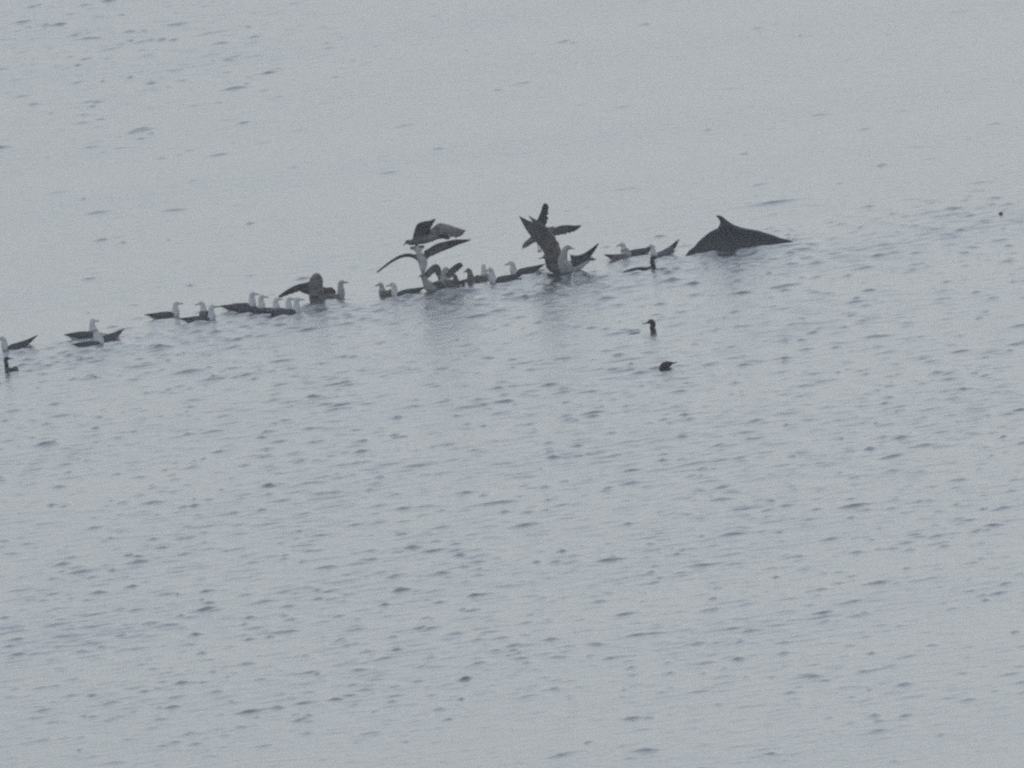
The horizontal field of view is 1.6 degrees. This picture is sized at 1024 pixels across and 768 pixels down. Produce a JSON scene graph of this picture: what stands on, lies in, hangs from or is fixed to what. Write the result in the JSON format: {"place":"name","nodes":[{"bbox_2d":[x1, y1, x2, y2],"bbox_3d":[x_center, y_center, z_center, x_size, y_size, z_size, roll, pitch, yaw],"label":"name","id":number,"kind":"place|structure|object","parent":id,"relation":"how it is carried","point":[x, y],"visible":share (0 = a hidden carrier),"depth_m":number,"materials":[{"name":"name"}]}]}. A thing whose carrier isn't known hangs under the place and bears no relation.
{"place":"outdoors","nodes":[
{"label":"outdoors","id":0,"kind":"place"},
{"bbox_2d":[377,239,470,273],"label":"gull","id":1,"kind":"object","parent":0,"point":[420,257],"visible":1,"depth_m":523.79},
{"bbox_2d":[403,219,465,245],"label":"gull","id":2,"kind":"object","parent":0,"point":[424,233],"visible":1,"depth_m":525.58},
{"bbox_2d":[0,0,1023,767],"bbox_3d":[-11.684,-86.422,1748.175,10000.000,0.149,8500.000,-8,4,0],"label":"sea water","id":3,"kind":"structure","parent":0,"point":[544,516],"depth_m":500.58,"materials":[{"name":"grey liquid"}]},
{"bbox_2d":[4,357,19,370],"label":"cormorant","id":4,"kind":"object","parent":3,"relation":"on","point":[6,365],"visible":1,"depth_m":518.57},
{"bbox_2d":[0,335,37,349],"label":"gull","id":5,"kind":"object","parent":3,"relation":"on","point":[17,345],"visible":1,"depth_m":522.51,"materials":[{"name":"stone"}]},
{"bbox_2d":[64,318,98,338],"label":"gull","id":6,"kind":"object","parent":3,"relation":"on","point":[81,334],"visible":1,"depth_m":523.08,"materials":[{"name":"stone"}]},
{"bbox_2d":[71,332,106,347],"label":"gull","id":7,"kind":"object","parent":3,"relation":"on","point":[100,339],"visible":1,"depth_m":520.96,"materials":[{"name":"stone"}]},
{"bbox_2d":[91,327,123,341],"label":"gull","id":8,"kind":"object","parent":3,"relation":"on","point":[110,336],"visible":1,"depth_m":521.62,"materials":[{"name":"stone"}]},
{"bbox_2d":[144,301,182,319],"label":"gull","id":9,"kind":"object","parent":3,"relation":"on","point":[175,312],"visible":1,"depth_m":525.06,"materials":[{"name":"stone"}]},
{"bbox_2d":[179,304,218,322],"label":"gull","id":10,"kind":"object","parent":3,"relation":"on","point":[211,314],"visible":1,"depth_m":523.04,"materials":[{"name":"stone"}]},
{"bbox_2d":[195,301,207,315],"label":"gull","id":11,"kind":"object","parent":3,"relation":"on","point":[203,310],"visible":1,"depth_m":524.37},
{"bbox_2d":[219,292,259,310],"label":"gull","id":12,"kind":"object","parent":3,"relation":"on","point":[252,300],"visible":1,"depth_m":524.56,"materials":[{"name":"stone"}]},
{"bbox_2d":[229,295,268,313],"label":"gull","id":13,"kind":"object","parent":3,"relation":"on","point":[261,303],"visible":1,"depth_m":523.65,"materials":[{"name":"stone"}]},
{"bbox_2d":[246,297,282,313],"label":"gull","id":14,"kind":"object","parent":3,"relation":"on","point":[276,304],"visible":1,"depth_m":523.01,"materials":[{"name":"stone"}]},
{"bbox_2d":[256,297,294,313],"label":"gull","id":15,"kind":"object","parent":3,"relation":"on","point":[289,305],"visible":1,"depth_m":522.53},
{"bbox_2d":[264,297,303,314],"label":"gull","id":16,"kind":"object","parent":3,"relation":"on","point":[296,309],"visible":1,"depth_m":522.06,"materials":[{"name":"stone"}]},
{"bbox_2d":[278,273,335,301],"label":"gull","id":17,"kind":"object","parent":3,"relation":"on","point":[313,286],"visible":1,"depth_m":524.03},
{"bbox_2d":[309,280,347,300],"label":"gull","id":18,"kind":"object","parent":3,"relation":"on","point":[340,294],"visible":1,"depth_m":524.01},
{"bbox_2d":[375,282,391,294],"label":"gull","id":19,"kind":"object","parent":3,"relation":"on","point":[383,290],"visible":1,"depth_m":523.56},
{"bbox_2d":[386,282,423,296],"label":"gull","id":20,"kind":"object","parent":3,"relation":"on","point":[395,292],"visible":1,"depth_m":522.84,"materials":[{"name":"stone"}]},
{"bbox_2d":[418,264,444,291],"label":"gull","id":21,"kind":"object","parent":3,"relation":"on","point":[429,286],"visible":1,"depth_m":522.62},
{"bbox_2d":[440,263,463,287],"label":"gull","id":22,"kind":"object","parent":3,"relation":"on","point":[446,275],"visible":1,"depth_m":522.69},
{"bbox_2d":[452,274,482,282],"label":"gull","id":23,"kind":"object","parent":3,"relation":"on","point":[454,276],"visible":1,"depth_m":523.54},
{"bbox_2d":[463,268,480,282],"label":"gull","id":24,"kind":"object","parent":3,"relation":"on","point":[471,277],"visible":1,"depth_m":523.30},
{"bbox_2d":[476,264,488,279],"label":"gull","id":25,"kind":"object","parent":3,"relation":"on","point":[484,274],"visible":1,"depth_m":524.16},
{"bbox_2d":[486,267,524,282],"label":"gull","id":26,"kind":"object","parent":3,"relation":"on","point":[492,277],"visible":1,"depth_m":522.88,"materials":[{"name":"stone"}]},
{"bbox_2d":[504,261,544,273],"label":"gull","id":27,"kind":"object","parent":3,"relation":"on","point":[525,270],"visible":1,"depth_m":524.01,"materials":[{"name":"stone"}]},
{"bbox_2d":[519,216,571,272],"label":"gull","id":28,"kind":"object","parent":3,"relation":"on","point":[542,236],"visible":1,"depth_m":523.17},
{"bbox_2d":[558,243,598,272],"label":"gull","id":29,"kind":"object","parent":3,"relation":"on","point":[579,262],"visible":1,"depth_m":522.46,"materials":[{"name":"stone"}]},
{"bbox_2d":[604,248,630,260],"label":"gull","id":30,"kind":"object","parent":3,"relation":"on","point":[619,256],"visible":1,"depth_m":524.49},
{"bbox_2d":[616,242,655,256],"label":"gull","id":31,"kind":"object","parent":3,"relation":"on","point":[640,251],"visible":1,"depth_m":524.77,"materials":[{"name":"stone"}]},
{"bbox_2d":[622,255,661,272],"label":"cormorant","id":32,"kind":"object","parent":3,"relation":"on","point":[652,260],"visible":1,"depth_m":521.44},
{"bbox_2d":[631,319,655,333],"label":"cormorant","id":33,"kind":"object","parent":3,"relation":"on","point":[652,322],"visible":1,"depth_m":508.46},
{"bbox_2d":[647,239,679,256],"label":"gull","id":34,"kind":"object","parent":3,"relation":"on","point":[669,250],"visible":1,"depth_m":523.75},
{"bbox_2d":[659,361,676,369],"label":"auk","id":35,"kind":"object","parent":3,"relation":"on","point":[665,364],"visible":1,"depth_m":500.59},
{"bbox_2d":[685,215,793,255],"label":"whale","id":36,"kind":"object","parent":3,"relation":"on","point":[725,234],"visible":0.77,"depth_m":523.11},
{"bbox_2d":[521,203,580,252],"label":"gull","id":37,"kind":"object","parent":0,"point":[557,230],"visible":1,"depth_m":526.16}
]}

